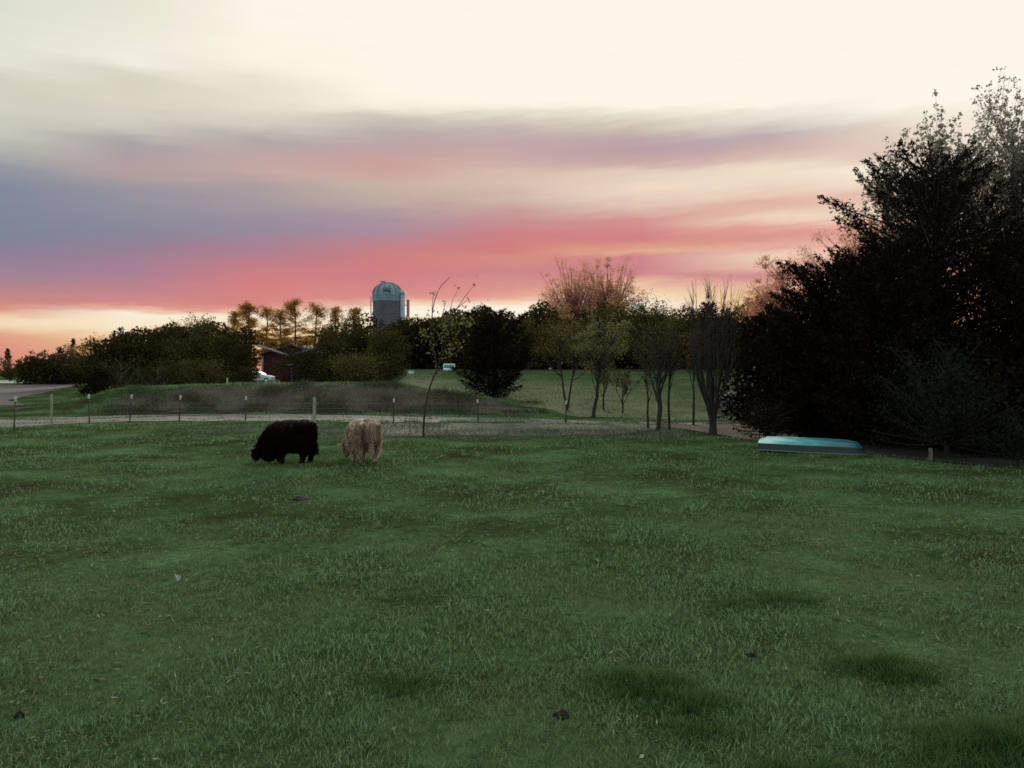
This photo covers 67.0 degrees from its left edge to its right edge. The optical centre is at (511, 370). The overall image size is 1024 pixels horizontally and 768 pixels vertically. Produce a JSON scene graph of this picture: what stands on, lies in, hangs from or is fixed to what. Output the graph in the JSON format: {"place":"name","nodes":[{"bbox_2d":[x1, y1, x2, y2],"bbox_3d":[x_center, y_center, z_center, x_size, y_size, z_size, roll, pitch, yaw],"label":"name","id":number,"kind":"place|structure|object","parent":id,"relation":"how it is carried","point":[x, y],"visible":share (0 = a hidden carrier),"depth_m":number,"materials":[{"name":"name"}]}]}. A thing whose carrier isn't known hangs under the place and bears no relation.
{"place":"outdoors","nodes":[
{"label":"outdoors","id":0,"kind":"place"},
{"bbox_2d":[0,380,28,382],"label":"road","id":1,"kind":"structure","parent":0,"point":[6,381],"depth_m":177.20,"materials":[{"name":"grey asphalt"}]},
{"bbox_2d":[0,384,77,404],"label":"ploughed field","id":2,"kind":"structure","parent":0,"point":[9,392],"depth_m":96.72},
{"bbox_2d":[0,368,1023,767],"bbox_3d":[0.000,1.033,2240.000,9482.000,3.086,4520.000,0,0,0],"label":"pasture ground","id":3,"kind":"structure","parent":0,"point":[60,498],"depth_m":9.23,"materials":[{"name":"green plant"}]},
{"bbox_2d":[0,355,9,374],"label":"round tree","id":4,"kind":"object","parent":3,"relation":"on","point":[3,364],"visible":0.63,"depth_m":225.35,"materials":[{"name":"green plant"}]},
{"bbox_2d":[1,348,13,378],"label":"spruce tree","id":5,"kind":"object","parent":3,"relation":"on","point":[8,356],"visible":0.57,"depth_m":229.79,"materials":[{"name":"green plant"}]},
{"bbox_2d":[0,366,16,381],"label":"field shrub","id":6,"kind":"object","parent":3,"relation":"on","point":[10,374],"visible":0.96,"depth_m":174.61,"materials":[{"name":"green plant"}]},
{"bbox_2d":[13,396,16,430],"bbox_3d":[-20.652,1.930,32.136,0.154,1.743,0.096,0,0,22],"label":"fence post","id":7,"kind":"object","parent":3,"relation":"on","point":[15,399],"visible":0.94,"depth_m":32.12,"materials":[{"name":"wood"}]},
{"bbox_2d":[16,403,565,424],"bbox_3d":[-9.477,1.904,36.385,23.633,0.744,4.310,0,0,-11],"label":"fence wire","id":8,"kind":"object","parent":7,"relation":"attached to","point":[278,403],"visible":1,"depth_m":36.92,"materials":[{"name":"grey metal"}]},
{"bbox_2d":[13,711,24,719],"bbox_3d":[-3.598,2.517,5.654,0.075,0.055,0.082,0,0,0],"label":"dung pile","id":9,"kind":"object","parent":3,"relation":"on","point":[17,715],"visible":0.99,"depth_m":5.63,"materials":[{"name":"brown soil"}]},
{"bbox_2d":[33,349,59,360],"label":"bushy tree","id":10,"kind":"object","parent":3,"relation":"on","point":[51,357],"visible":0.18,"depth_m":154.08,"materials":[{"name":"green plant"}]},
{"bbox_2d":[50,394,52,425],"bbox_3d":[-20.727,1.923,34.801,0.120,1.710,0.121,0,0,0],"label":"wooden post","id":11,"kind":"object","parent":3,"relation":"on","point":[51,409],"visible":0.83,"depth_m":34.76,"materials":[{"name":"grey wood"}]},
{"bbox_2d":[52,341,86,361],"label":"bushy tree","id":12,"kind":"object","parent":3,"relation":"on","point":[62,357],"visible":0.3,"depth_m":148.94,"materials":[{"name":"green plant"}]},
{"bbox_2d":[69,338,75,355],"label":"spruce tree","id":13,"kind":"object","parent":3,"relation":"on","point":[73,342],"visible":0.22,"depth_m":164.94,"materials":[{"name":"green plant"}]},
{"bbox_2d":[67,338,105,380],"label":"bushy tree","id":14,"kind":"object","parent":3,"relation":"on","point":[80,359],"visible":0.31,"depth_m":133.71,"materials":[{"name":"green plant"}]},
{"bbox_2d":[72,332,104,357],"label":"leafing tree","id":15,"kind":"object","parent":3,"relation":"on","point":[88,343],"visible":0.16,"depth_m":158.73,"materials":[{"name":"green plant"}]},
{"bbox_2d":[88,394,89,422],"bbox_3d":[-19.859,1.948,36.315,0.104,1.678,0.104,-1,0,0],"label":"fence post","id":16,"kind":"object","parent":3,"relation":"on","point":[89,407],"visible":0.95,"depth_m":36.31,"materials":[{"name":"metal"}]},
{"bbox_2d":[69,363,123,397],"bbox_3d":[-31.229,0.920,58.045,3.489,3.342,3.585,0,0,20],"label":"juniper bush","id":17,"kind":"object","parent":3,"relation":"on","point":[94,388],"visible":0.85,"depth_m":57.64,"materials":[{"name":"green plant"}]},
{"bbox_2d":[81,351,150,388],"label":"brush tree","id":18,"kind":"object","parent":3,"relation":"on","point":[122,375],"visible":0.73,"depth_m":69.89,"materials":[{"name":"green plant"}]},
{"bbox_2d":[117,327,124,335],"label":"conifer tree","id":19,"kind":"object","parent":3,"relation":"on","point":[120,330],"visible":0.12,"depth_m":159.87,"materials":[{"name":"green plant"}]},
{"bbox_2d":[129,394,132,422],"bbox_3d":[-18.232,1.959,36.958,0.104,1.657,0.104,5,0,0],"label":"fence post","id":20,"kind":"object","parent":3,"relation":"on","point":[130,407],"visible":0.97,"depth_m":36.95,"materials":[{"name":"metal"}]},
{"bbox_2d":[127,354,185,386],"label":"brush tree","id":21,"kind":"object","parent":3,"relation":"on","point":[164,369],"visible":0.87,"depth_m":71.89,"materials":[{"name":"green plant"}]},
{"bbox_2d":[138,323,195,384],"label":"round tree","id":22,"kind":"object","parent":3,"relation":"on","point":[157,348],"visible":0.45,"depth_m":104.06,"materials":[{"name":"green plant"}]},
{"bbox_2d":[179,395,181,421],"bbox_3d":[-16.009,1.989,37.299,0.156,1.610,0.096,0,0,22],"label":"fence post","id":23,"kind":"object","parent":3,"relation":"on","point":[180,397],"visible":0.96,"depth_m":37.28,"materials":[{"name":"metal"}]},
{"bbox_2d":[144,312,228,382],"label":"round tree","id":24,"kind":"object","parent":3,"relation":"on","point":[197,349],"visible":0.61,"depth_m":98.96,"materials":[{"name":"green plant"}]},
{"bbox_2d":[163,312,210,327],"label":"leafing tree","id":25,"kind":"object","parent":3,"relation":"on","point":[191,314],"visible":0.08,"depth_m":129.23,"materials":[{"name":"green plant"}]},
{"bbox_2d":[168,355,233,384],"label":"brush tree","id":26,"kind":"object","parent":3,"relation":"on","point":[202,375],"visible":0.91,"depth_m":75.37,"materials":[{"name":"green plant"}]},
{"bbox_2d":[204,327,247,383],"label":"round tree","id":27,"kind":"object","parent":3,"relation":"on","point":[224,343],"visible":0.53,"depth_m":95.24,"materials":[{"name":"green plant"}]},
{"bbox_2d":[221,309,252,348],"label":"pine tree","id":28,"kind":"object","parent":3,"relation":"on","point":[233,317],"visible":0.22,"depth_m":151.56,"materials":[{"name":"green plant"}]},
{"bbox_2d":[224,343,260,382],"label":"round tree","id":29,"kind":"object","parent":3,"relation":"on","point":[237,353],"visible":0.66,"depth_m":91.61,"materials":[{"name":"green plant"}]},
{"bbox_2d":[223,364,263,383],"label":"brush tree","id":30,"kind":"object","parent":3,"relation":"on","point":[246,375],"visible":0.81,"depth_m":73.86,"materials":[{"name":"green plant"}]},
{"bbox_2d":[229,300,280,365],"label":"pine tree","id":31,"kind":"object","parent":3,"relation":"on","point":[247,309],"visible":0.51,"depth_m":145.44,"materials":[{"name":"green plant"}]},
{"bbox_2d":[242,304,280,363],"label":"pine tree","id":32,"kind":"object","parent":3,"relation":"on","point":[266,311],"visible":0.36,"depth_m":148.49,"materials":[{"name":"green plant"}]},
{"bbox_2d":[251,371,275,381],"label":"parked car","id":33,"kind":"object","parent":3,"relation":"on","point":[265,378],"visible":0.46,"depth_m":99.15,"materials":[{"name":"white metal"}]},
{"bbox_2d":[6,377,548,414],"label":"bank weeds","id":34,"kind":"object","parent":3,"relation":"on","point":[441,392],"visible":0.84,"depth_m":46.38,"materials":[{"name":"green plant"}]},
{"bbox_2d":[38,381,519,405],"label":"crest grass","id":35,"kind":"structure","parent":3,"relation":"on","point":[325,382],"depth_m":49.59,"materials":[{"name":"green plant"}]},
{"bbox_2d":[257,306,301,351],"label":"pine tree","id":36,"kind":"object","parent":3,"relation":"on","point":[280,316],"visible":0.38,"depth_m":146.39,"materials":[{"name":"green plant"}]},
{"bbox_2d":[245,418,318,463],"bbox_3d":[-6.172,1.896,21.081,2.021,1.284,0.884,0,0,6],"label":"black cow","id":37,"kind":"object","parent":3,"relation":"on","point":[278,440],"visible":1,"depth_m":20.84},
{"bbox_2d":[257,344,321,382],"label":"red barn","id":38,"kind":"structure","parent":3,"relation":"on","point":[268,356],"depth_m":122.00,"materials":[{"name":"red wood"}]},
{"bbox_2d":[282,364,299,382],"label":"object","id":39,"kind":"structure","parent":38,"relation":"in","point":[284,375],"depth_m":121.90,"materials":[{"name":"green plant"}]},
{"bbox_2d":[262,297,317,348],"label":"pine tree","id":40,"kind":"object","parent":3,"relation":"on","point":[291,308],"visible":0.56,"depth_m":144.23,"materials":[{"name":"green plant"}]},
{"bbox_2d":[288,495,306,500],"bbox_3d":[-4.209,2.505,15.174,0.345,0.102,0.373,0,0,41],"label":"dung pile","id":41,"kind":"object","parent":3,"relation":"on","point":[298,498],"visible":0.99,"depth_m":15.11,"materials":[{"name":"brown soil"}]},
{"bbox_2d":[266,336,337,382],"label":"brush tree","id":42,"kind":"object","parent":3,"relation":"on","point":[304,360],"visible":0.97,"depth_m":91.35,"materials":[{"name":"green plant"}]},
{"bbox_2d":[313,397,315,422],"bbox_3d":[-9.444,2.041,36.956,0.156,1.546,0.170,0,0,0],"label":"wooden post","id":43,"kind":"object","parent":3,"relation":"on","point":[314,409],"visible":0.79,"depth_m":36.89,"materials":[{"name":"grey wood"}]},
{"bbox_2d":[296,301,338,345],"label":"pine tree","id":44,"kind":"object","parent":3,"relation":"on","point":[318,311],"visible":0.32,"depth_m":147.75,"materials":[{"name":"green plant"}]},
{"bbox_2d":[106,384,539,413],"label":"bank soil","id":45,"kind":"structure","parent":3,"relation":"on","point":[406,396],"depth_m":46.89,"materials":[{"name":"brown soil"}]},
{"bbox_2d":[316,305,344,334],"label":"pine tree","id":46,"kind":"object","parent":3,"relation":"on","point":[335,313],"visible":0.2,"depth_m":153.78,"materials":[{"name":"green plant"}]},
{"bbox_2d":[312,321,364,381],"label":"round tree","id":47,"kind":"object","parent":3,"relation":"on","point":[332,344],"visible":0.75,"depth_m":99.63,"materials":[{"name":"green plant"}]},
{"bbox_2d":[339,306,365,333],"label":"pine tree","id":48,"kind":"object","parent":3,"relation":"on","point":[353,311],"visible":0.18,"depth_m":149.73,"materials":[{"name":"green plant"}]},
{"bbox_2d":[318,340,392,381],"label":"brush tree","id":49,"kind":"object","parent":3,"relation":"on","point":[356,368],"visible":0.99,"depth_m":75.36,"materials":[{"name":"green plant"}]},
{"bbox_2d":[335,315,381,377],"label":"round tree","id":50,"kind":"object","parent":3,"relation":"on","point":[360,350],"visible":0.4,"depth_m":103.58,"materials":[{"name":"green plant"}]},
{"bbox_2d":[334,419,383,462],"bbox_3d":[-4.187,1.901,21.388,0.982,1.211,2.049,0,0,-31],"label":"tan cow","id":51,"kind":"object","parent":3,"relation":"on","point":[362,437],"visible":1,"depth_m":20.78},
{"bbox_2d":[0,414,739,428],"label":"gravel lane","id":52,"kind":"structure","parent":3,"relation":"on","point":[205,417],"depth_m":39.38,"materials":[{"name":"grey gravel"}]},
{"bbox_2d":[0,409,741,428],"bbox_3d":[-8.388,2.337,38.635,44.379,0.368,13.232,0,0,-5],"label":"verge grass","id":53,"kind":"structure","parent":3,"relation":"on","point":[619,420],"depth_m":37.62,"materials":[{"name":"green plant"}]},
{"bbox_2d":[370,281,409,331],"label":"silo","id":54,"kind":"object","parent":3,"relation":"on","point":[388,301],"visible":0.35,"depth_m":167.45,"materials":[{"name":"metal"}]},
{"bbox_2d":[13,298,779,384],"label":"undergrowth","id":55,"kind":"object","parent":3,"relation":"on","point":[48,371],"visible":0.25,"depth_m":108.21,"materials":[{"name":"green plant"}]},
{"bbox_2d":[113,420,699,439],"bbox_3d":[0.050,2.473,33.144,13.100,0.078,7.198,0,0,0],"label":"rough turf","id":56,"kind":"structure","parent":3,"relation":"on","point":[488,426],"depth_m":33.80,"materials":[{"name":"green plant"}]},
{"bbox_2d":[637,344,663,427],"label":"sapling","id":57,"kind":"object","parent":56,"relation":"on","point":[644,376],"visible":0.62,"depth_m":32.97,"materials":[{"name":"green plant"}]},
{"bbox_2d":[404,277,480,437],"bbox_3d":[-2.594,-0.485,29.012,2.841,6.147,1.018,0,0,0],"label":"young tree","id":58,"kind":"object","parent":3,"relation":"on","point":[432,348],"visible":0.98,"depth_m":28.99,"materials":[{"name":"green plant"}]},
{"bbox_2d":[553,709,568,719],"bbox_3d":[0.349,2.447,5.511,0.119,0.072,0.132,0,0,0],"label":"dung pile","id":59,"kind":"object","parent":3,"relation":"on","point":[563,713],"visible":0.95,"depth_m":5.48,"materials":[{"name":"brown soil"}]},
{"bbox_2d":[557,303,632,417],"bbox_3d":[4.492,-0.426,40.556,4.221,6.296,3.838,0,0,0],"label":"leafy tree","id":60,"kind":"object","parent":3,"relation":"on","point":[606,348],"visible":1,"depth_m":40.33,"materials":[{"name":"green plant"}]},
{"bbox_2d":[622,307,694,431],"bbox_3d":[6.007,0.093,31.175,3.186,5.224,4.755,0,0,22],"label":"bare tree","id":61,"kind":"object","parent":3,"relation":"on","point":[658,379],"visible":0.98,"depth_m":31.29,"materials":[{"name":"brown plant"}]},
{"bbox_2d":[654,318,696,429],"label":"sapling","id":62,"kind":"object","parent":3,"relation":"on","point":[669,389],"visible":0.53,"depth_m":31.96,"materials":[{"name":"green plant"}]},
{"bbox_2d":[744,652,755,657],"bbox_3d":[2.077,2.481,6.749,0.096,0.054,0.084,0,0,0],"label":"dung pile","id":63,"kind":"object","parent":3,"relation":"on","point":[752,655],"visible":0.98,"depth_m":6.72,"materials":[{"name":"brown soil"}]},
{"bbox_2d":[757,436,866,454],"bbox_3d":[9.156,2.263,23.576,3.061,0.427,1.028,0,0,32],"label":"rowing boat","id":64,"kind":"object","parent":3,"relation":"on","point":[812,445],"visible":0.99,"depth_m":23.24,"materials":[{"name":"paint"}]},
{"bbox_2d":[903,66,1023,297],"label":"poplar tree","id":65,"kind":"object","parent":3,"relation":"on","point":[1011,162],"visible":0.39,"depth_m":37.40,"materials":[{"name":"green plant"}]},
{"bbox_2d":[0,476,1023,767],"bbox_3d":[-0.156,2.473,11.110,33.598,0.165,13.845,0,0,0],"label":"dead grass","id":66,"kind":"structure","parent":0,"point":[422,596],"depth_m":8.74,"materials":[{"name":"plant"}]},
{"bbox_2d":[0,0,1023,370],"label":"sky","id":67,"kind":"structure","parent":0,"point":[160,160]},
{"bbox_2d":[389,369,755,419],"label":"lawn","id":68,"kind":"structure","parent":0,"point":[574,409],"depth_m":59.09,"materials":[{"name":"green plant"}]},
{"bbox_2d":[364,324,414,374],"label":"round tree","id":69,"kind":"object","parent":68,"relation":"on","point":[382,343],"visible":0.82,"depth_m":97.22,"materials":[{"name":"green plant"}]},
{"bbox_2d":[367,354,412,381],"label":"brush tree","id":70,"kind":"object","parent":68,"relation":"on","point":[390,368],"visible":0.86,"depth_m":79.80,"materials":[{"name":"green plant"}]},
{"bbox_2d":[406,322,460,368],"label":"conifer tree","id":71,"kind":"object","parent":68,"relation":"on","point":[427,356],"visible":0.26,"depth_m":109.33,"materials":[{"name":"green plant"}]},
{"bbox_2d":[443,364,454,369],"bbox_3d":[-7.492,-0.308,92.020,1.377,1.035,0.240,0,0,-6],"label":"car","id":72,"kind":"object","parent":68,"relation":"on","point":[445,367],"visible":0.65,"depth_m":91.91,"materials":[{"name":"white metal"}]},
{"bbox_2d":[450,299,510,366],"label":"round tree","id":73,"kind":"object","parent":68,"relation":"on","point":[457,343],"visible":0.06,"depth_m":83.80,"materials":[{"name":"green plant"}]},
{"bbox_2d":[443,306,533,397],"bbox_3d":[-1.585,-1.216,53.722,6.405,6.776,5.973,0,0,0],"label":"juniper tree","id":74,"kind":"object","parent":68,"relation":"on","point":[488,332],"visible":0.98,"depth_m":53.25,"materials":[{"name":"green plant"}]},
{"bbox_2d":[510,316,556,369],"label":"round tree","id":75,"kind":"object","parent":68,"relation":"on","point":[528,331],"visible":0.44,"depth_m":95.08,"materials":[{"name":"green plant"}]},
{"bbox_2d":[534,311,584,369],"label":"round tree","id":76,"kind":"object","parent":68,"relation":"on","point":[552,357],"visible":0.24,"depth_m":97.50,"materials":[{"name":"green plant"}]},
{"bbox_2d":[536,300,585,325],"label":"leafing tree","id":77,"kind":"object","parent":68,"relation":"on","point":[563,314],"visible":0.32,"depth_m":105.54,"materials":[{"name":"plant"}]},
{"bbox_2d":[530,317,599,409],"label":"double trunk tree","id":78,"kind":"object","parent":68,"relation":"on","point":[557,339],"visible":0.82,"depth_m":45.73,"materials":[{"name":"green plant"}]},
{"bbox_2d":[535,252,609,321],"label":"fan tree","id":79,"kind":"object","parent":68,"relation":"on","point":[569,294],"visible":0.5,"depth_m":109.94,"materials":[{"name":"plant"}]},
{"bbox_2d":[560,304,633,368],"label":"round tree","id":80,"kind":"object","parent":68,"relation":"on","point":[601,313],"visible":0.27,"depth_m":99.30,"materials":[{"name":"green plant"}]},
{"bbox_2d":[590,354,618,409],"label":"sapling","id":81,"kind":"object","parent":68,"relation":"on","point":[605,378],"visible":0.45,"depth_m":45.95,"materials":[{"name":"green plant"}]},
{"bbox_2d":[569,256,649,318],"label":"fan tree","id":82,"kind":"object","parent":68,"relation":"on","point":[611,286],"visible":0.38,"depth_m":109.21,"materials":[{"name":"plant"}]},
{"bbox_2d":[588,293,632,334],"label":"leafing tree","id":83,"kind":"object","parent":68,"relation":"on","point":[609,300],"visible":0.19,"depth_m":104.39,"materials":[{"name":"plant"}]},
{"bbox_2d":[609,366,641,412],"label":"sapling","id":84,"kind":"object","parent":68,"relation":"on","point":[625,386],"visible":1,"depth_m":43.94,"materials":[{"name":"green plant"}]},
{"bbox_2d":[605,289,689,369],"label":"round tree","id":85,"kind":"object","parent":68,"relation":"on","point":[640,311],"visible":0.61,"depth_m":94.93,"materials":[{"name":"green plant"}]},
{"bbox_2d":[654,303,702,367],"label":"round tree","id":86,"kind":"object","parent":68,"relation":"on","point":[682,325],"visible":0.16,"depth_m":102.51,"materials":[{"name":"green plant"}]},
{"bbox_2d":[694,300,721,388],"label":"conifer tree","id":87,"kind":"object","parent":68,"relation":"on","point":[703,312],"visible":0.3,"depth_m":61.76,"materials":[{"name":"green plant"}]},
{"bbox_2d":[685,299,751,370],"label":"round tree","id":88,"kind":"object","parent":68,"relation":"on","point":[715,339],"visible":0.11,"depth_m":91.46,"materials":[{"name":"green plant"}]},
{"bbox_2d":[717,392,741,414],"bbox_3d":[12.481,1.847,43.986,2.043,1.313,2.183,0,0,0],"label":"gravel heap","id":89,"kind":"object","parent":68,"relation":"on","point":[720,412],"visible":0.29,"depth_m":43.34,"materials":[{"name":"grey gravel"}]},
{"bbox_2d":[727,287,768,367],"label":"leafing tree","id":90,"kind":"object","parent":68,"relation":"on","point":[744,308],"visible":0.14,"depth_m":88.31,"materials":[{"name":"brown plant"}]},
{"bbox_2d":[741,271,779,323],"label":"rose tree","id":91,"kind":"object","parent":68,"relation":"on","point":[754,301],"visible":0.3,"depth_m":57.82,"materials":[{"name":"pink plant"}]},
{"bbox_2d":[745,253,818,324],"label":"rose tree","id":92,"kind":"object","parent":68,"relation":"on","point":[779,282],"visible":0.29,"depth_m":55.93,"materials":[{"name":"pink plant"}]},
{"bbox_2d":[791,203,881,292],"bbox_3d":[22.553,-4.171,50.194,8.246,13.095,6.676,0,0,-27],"label":"rose tree","id":93,"kind":"object","parent":68,"relation":"on","point":[854,247],"visible":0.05,"depth_m":50.03,"materials":[{"name":"pink plant"}]},
{"bbox_2d":[307,453,1023,767],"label":"tall grass","id":94,"kind":"structure","parent":0,"point":[986,735],"depth_m":5.77,"materials":[{"name":"green plant"}]},
{"bbox_2d":[661,420,1023,467],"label":"leaf litter ground","id":95,"kind":"structure","parent":0,"point":[989,459],"depth_m":24.18,"materials":[{"name":"plant"}]},
{"bbox_2d":[678,324,711,424],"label":"sapling","id":96,"kind":"object","parent":95,"relation":"on","point":[693,388],"visible":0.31,"depth_m":34.96,"materials":[{"name":"green plant"}]},
{"bbox_2d":[683,276,749,434],"bbox_3d":[7.994,-0.571,30.563,2.732,6.578,2.480,0,0,0],"label":"broom tree","id":97,"kind":"object","parent":95,"relation":"on","point":[712,400],"visible":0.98,"depth_m":30.26,"materials":[{"name":"brown plant"}]},
{"bbox_2d":[732,401,798,437],"bbox_3d":[9.304,1.913,28.482,2.272,1.702,2.318,0,0,44],"label":"juniper bush","id":98,"kind":"object","parent":95,"relation":"on","point":[767,417],"visible":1,"depth_m":28.32,"materials":[{"name":"green plant"}]},
{"bbox_2d":[737,247,919,438],"bbox_3d":[12.085,-0.875,29.037,6.532,7.238,6.836,0,0,0],"label":"cedar tree","id":99,"kind":"object","parent":95,"relation":"on","point":[804,303],"visible":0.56,"depth_m":28.52,"materials":[{"name":"green plant"}]},
{"bbox_2d":[717,301,1023,459],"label":"hedge undergrowth","id":100,"kind":"object","parent":95,"relation":"on","point":[760,379],"visible":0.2,"depth_m":32.01,"materials":[{"name":"green plant"}]},
{"bbox_2d":[806,232,968,449],"bbox_3d":[12.292,-0.894,25.518,5.080,7.298,5.026,0,0,0],"label":"cedar tree","id":101,"kind":"object","parent":95,"relation":"on","point":[887,266],"visible":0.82,"depth_m":24.93,"materials":[{"name":"green plant"}]},
{"bbox_2d":[810,137,1023,406],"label":"cedar tree","id":102,"kind":"object","parent":95,"relation":"on","point":[935,226],"visible":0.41,"depth_m":26.10,"materials":[{"name":"green plant"}]},
{"bbox_2d":[836,89,1023,284],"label":"tree","id":103,"kind":"object","parent":95,"relation":"on","point":[942,141],"visible":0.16,"depth_m":35.52,"materials":[{"name":"green plant"}]},
{"bbox_2d":[928,448,932,459],"bbox_3d":[11.473,2.341,21.200,0.162,0.450,0.170,0,0,0],"label":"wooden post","id":104,"kind":"object","parent":95,"relation":"on","point":[930,456],"visible":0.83,"depth_m":21.16,"materials":[{"name":"grey wood"}]},
{"bbox_2d":[849,324,1023,459],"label":"hedge shrub","id":105,"kind":"object","parent":95,"relation":"on","point":[941,431],"visible":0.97,"depth_m":21.53,"materials":[{"name":"green plant"}]},
{"bbox_2d":[929,220,1023,436],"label":"cedar tree","id":106,"kind":"object","parent":95,"relation":"on","point":[1005,349],"visible":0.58,"depth_m":23.57,"materials":[{"name":"green plant"}]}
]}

